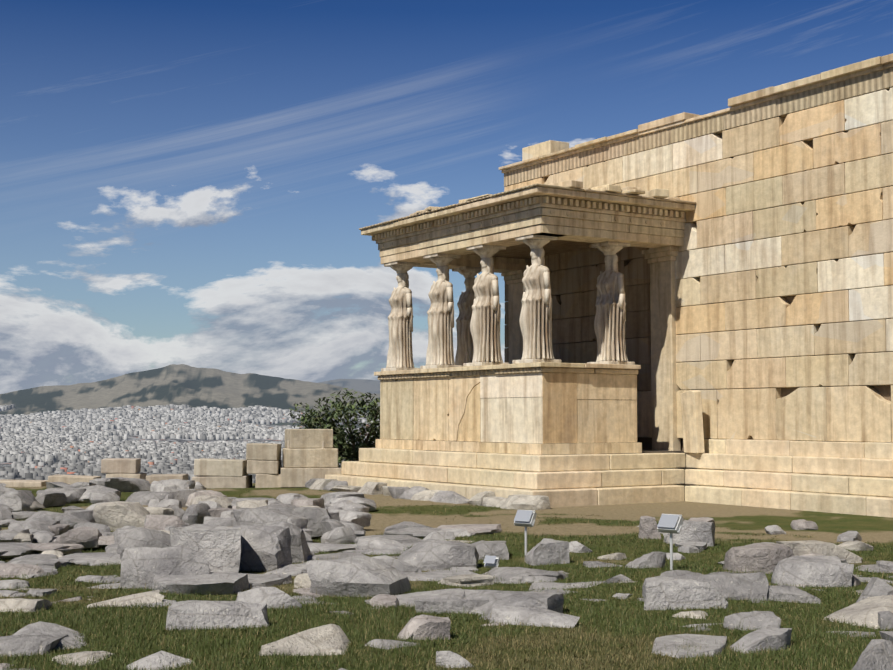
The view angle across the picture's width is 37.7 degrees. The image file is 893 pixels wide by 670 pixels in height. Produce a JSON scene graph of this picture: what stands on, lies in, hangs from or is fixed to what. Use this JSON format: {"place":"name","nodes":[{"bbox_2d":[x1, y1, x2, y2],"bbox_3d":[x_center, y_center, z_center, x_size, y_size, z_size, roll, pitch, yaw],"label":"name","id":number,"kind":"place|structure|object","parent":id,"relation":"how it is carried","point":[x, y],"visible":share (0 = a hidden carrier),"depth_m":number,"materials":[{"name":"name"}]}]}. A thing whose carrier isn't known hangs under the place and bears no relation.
{"place":"outdoors","nodes":[
{"label":"outdoors","id":0,"kind":"place"},
{"bbox_2d":[0,364,892,669],"bbox_3d":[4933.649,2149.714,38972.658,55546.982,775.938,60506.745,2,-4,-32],"label":"ground","id":1,"kind":"structure","parent":0,"point":[180,384],"depth_m":21.81,"materials":[{"name":"green plant"}]},
{"bbox_2d":[0,429,341,488],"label":"ruined stone wall","id":2,"kind":"structure","parent":1,"relation":"on","point":[308,454],"depth_m":31.79,"materials":[{"name":"stone"}]},
{"bbox_2d":[0,404,379,482],"bbox_3d":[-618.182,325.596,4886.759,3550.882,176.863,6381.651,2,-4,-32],"label":"city buildings","id":3,"kind":"structure","parent":1,"relation":"on","point":[40,443],"depth_m":4215.38,"materials":[{"name":"paint"}]},
{"bbox_2d":[287,388,379,466],"bbox_3d":[-2.714,3.575,38.095,3.908,4.064,3.179,2,-4,-32],"label":"olive tree","id":4,"kind":"object","parent":1,"relation":"on","point":[348,451],"visible":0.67,"depth_m":37.64,"materials":[{"name":"green plant"}]},
{"bbox_2d":[0,477,892,669],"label":"limestone rocks","id":5,"kind":"object","parent":1,"relation":"on","point":[210,541],"visible":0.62,"depth_m":13.67,"materials":[{"name":"grey stone"}]},
{"bbox_2d":[483,555,499,568],"bbox_3d":[0.489,2.503,14.128,0.160,0.234,0.150,-2,-4,27],"label":"floodlight","id":6,"kind":"object","parent":5,"relation":"on","point":[491,562],"visible":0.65,"depth_m":14.10,"materials":[{"name":"grey paint"}]},
{"bbox_2d":[657,514,683,569],"bbox_3d":[2.388,2.256,13.878,0.266,0.696,0.211,-3,-5,42],"label":"information sign","id":7,"kind":"object","parent":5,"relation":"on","point":[671,524],"visible":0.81,"depth_m":13.85,"materials":[{"name":"grey metal"}]},
{"bbox_2d":[0,488,892,669],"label":"grass","id":8,"kind":"structure","parent":1,"relation":"on","point":[756,660],"depth_m":9.66,"materials":[{"name":"green plant"}]},
{"bbox_2d":[514,510,536,553],"bbox_3d":[0.913,2.350,15.068,0.251,0.655,0.202,-2,-4,32],"label":"information sign","id":9,"kind":"object","parent":1,"relation":"on","point":[525,518],"visible":0.79,"depth_m":15.04,"materials":[{"name":"grey metal"}]},
{"bbox_2d":[325,439,892,517],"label":"krepis steps","id":10,"kind":"structure","parent":1,"relation":"on","point":[854,478],"depth_m":25.69,"materials":[{"name":"beige stone"}]},
{"bbox_2d":[376,373,641,454],"bbox_3d":[1.726,1.791,29.652,3.912,1.626,6.680,2,-4,-32],"label":"podium","id":11,"kind":"object","parent":10,"relation":"on","point":[564,411],"visible":0.98,"depth_m":27.05,"materials":[{"name":"beige stone"}]},
{"bbox_2d":[378,367,637,379],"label":"podium molding","id":12,"kind":"structure","parent":11,"relation":"on","point":[521,371],"depth_m":27.04,"materials":[{"name":"beige stone"}]},
{"bbox_2d":[395,397,683,454],"bbox_3d":[1.812,2.127,29.682,3.920,2.280,6.500,2,-4,-32],"label":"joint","id":13,"kind":"object","parent":10,"relation":"on","point":[653,451],"depth_m":27.47,"materials":[{"name":"beige stone"}]},
{"bbox_2d":[381,261,419,371],"bbox_3d":[-1.076,-0.426,31.322,0.720,2.600,0.862,2,-4,-32],"label":"caryatid","id":14,"kind":"object","parent":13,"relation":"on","point":[400,351],"visible":1,"depth_m":31.08,"materials":[{"name":"stone"}]},
{"bbox_2d":[420,253,462,368],"bbox_3d":[-0.108,-0.521,29.808,0.720,2.600,0.862,2,-4,-32],"label":"caryatid","id":15,"kind":"object","parent":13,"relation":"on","point":[440,351],"visible":1,"depth_m":29.56,"materials":[{"name":"stone"}]},
{"bbox_2d":[452,266,481,366],"bbox_3d":[0.568,-0.361,32.369,0.720,2.600,0.862,2,-4,-32],"label":"caryatid","id":16,"kind":"object","parent":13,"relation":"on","point":[465,350],"visible":0.65,"depth_m":32.17,"materials":[{"name":"stone"}]},
{"bbox_2d":[463,244,508,366],"bbox_3d":[0.860,-0.615,28.293,0.720,2.600,0.862,2,-4,-32],"label":"caryatid","id":17,"kind":"object","parent":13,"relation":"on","point":[485,322],"visible":1,"depth_m":28.03,"materials":[{"name":"stone"}]},
{"bbox_2d":[512,234,560,363],"bbox_3d":[1.844,-0.711,26.753,0.720,2.600,0.862,2,-4,-32],"label":"caryatid","id":18,"kind":"object","parent":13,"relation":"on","point":[535,320],"visible":1,"depth_m":26.49,"materials":[{"name":"stone"}]},
{"bbox_2d":[376,196,685,272],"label":"entablature","id":19,"kind":"structure","parent":18,"relation":"on","point":[575,225],"depth_m":27.68,"materials":[{"name":"beige stone"}]},
{"bbox_2d":[372,196,683,247],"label":"dentils","id":20,"kind":"object","parent":19,"relation":"on","point":[533,201],"visible":0.75,"depth_m":27.46,"materials":[{"name":"beige stone"}]},
{"bbox_2d":[361,186,694,235],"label":"porch cornice","id":21,"kind":"structure","parent":20,"relation":"on","point":[537,191],"depth_m":27.30,"materials":[{"name":"beige stone"}]},
{"bbox_2d":[359,184,695,229],"bbox_3d":[1.593,-2.699,29.842,4.233,0.048,7.326,2,-4,-32],"label":"porch cornice ovolo","id":22,"kind":"object","parent":21,"relation":"on","point":[540,185],"visible":0.29,"depth_m":27.18,"materials":[{"name":"beige stone"}]},
{"bbox_2d":[410,180,679,214],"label":"roof blocks","id":23,"kind":"structure","parent":22,"relation":"on","point":[660,193],"depth_m":26.86,"materials":[{"name":"beige stone"}]},
{"bbox_2d":[587,241,634,364],"bbox_3d":[3.488,-0.646,27.800,0.720,2.600,0.862,2,-4,-32],"label":"caryatid","id":24,"kind":"object","parent":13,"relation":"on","point":[609,321],"visible":1,"depth_m":27.54,"materials":[{"name":"stone"}]},
{"bbox_2d":[501,246,680,450],"bbox_3d":[3.263,0.460,30.814,0.370,4.428,6.350,2,-4,-32],"label":"pilaster","id":25,"kind":"object","parent":10,"relation":"on","point":[665,388],"visible":0.65,"depth_m":28.51,"materials":[{"name":"beige stone"}]},
{"bbox_2d":[681,390,704,452],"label":"stone slab","id":26,"kind":"structure","parent":10,"relation":"on","point":[692,421],"depth_m":27.05,"materials":[{"name":"beige stone"}]},
{"bbox_2d":[504,87,892,441],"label":"block wall","id":27,"kind":"structure","parent":10,"relation":"on","point":[783,206],"depth_m":26.04,"materials":[{"name":"stone"}]},
{"bbox_2d":[499,53,892,172],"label":"cornice","id":28,"kind":"structure","parent":27,"relation":"on","point":[542,152],"depth_m":27.56,"materials":[{"name":"beige stone"}]},
{"bbox_2d":[504,67,892,186],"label":"frieze molding","id":29,"kind":"structure","parent":27,"relation":"attached to","point":[831,93],"depth_m":27.49,"materials":[{"name":"beige stone"}]},
{"bbox_2d":[671,453,699,499],"bbox_3d":[5.804,2.832,22.919,4.800,1.230,23.460,2,-4,-32],"label":"joint","id":30,"kind":"object","parent":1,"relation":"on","point":[684,485],"depth_m":27.32,"materials":[{"name":"brown stone"}]},
{"bbox_2d":[547,117,890,450],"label":"wall holes","id":31,"kind":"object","parent":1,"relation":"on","point":[884,391],"depth_m":25.78,"materials":[{"name":"stone"}]},
{"bbox_2d":[0,0,892,393],"label":"sky","id":32,"kind":"structure","parent":0,"point":[193,183],"materials":[{"name":"blue"}]},
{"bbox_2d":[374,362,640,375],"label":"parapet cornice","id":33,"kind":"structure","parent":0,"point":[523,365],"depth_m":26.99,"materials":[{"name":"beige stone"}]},
{"bbox_2d":[467,240,594,258],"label":"porch ceiling","id":34,"kind":"structure","parent":0,"point":[521,251],"depth_m":31.16,"materials":[{"name":"brown stone"}]}
]}

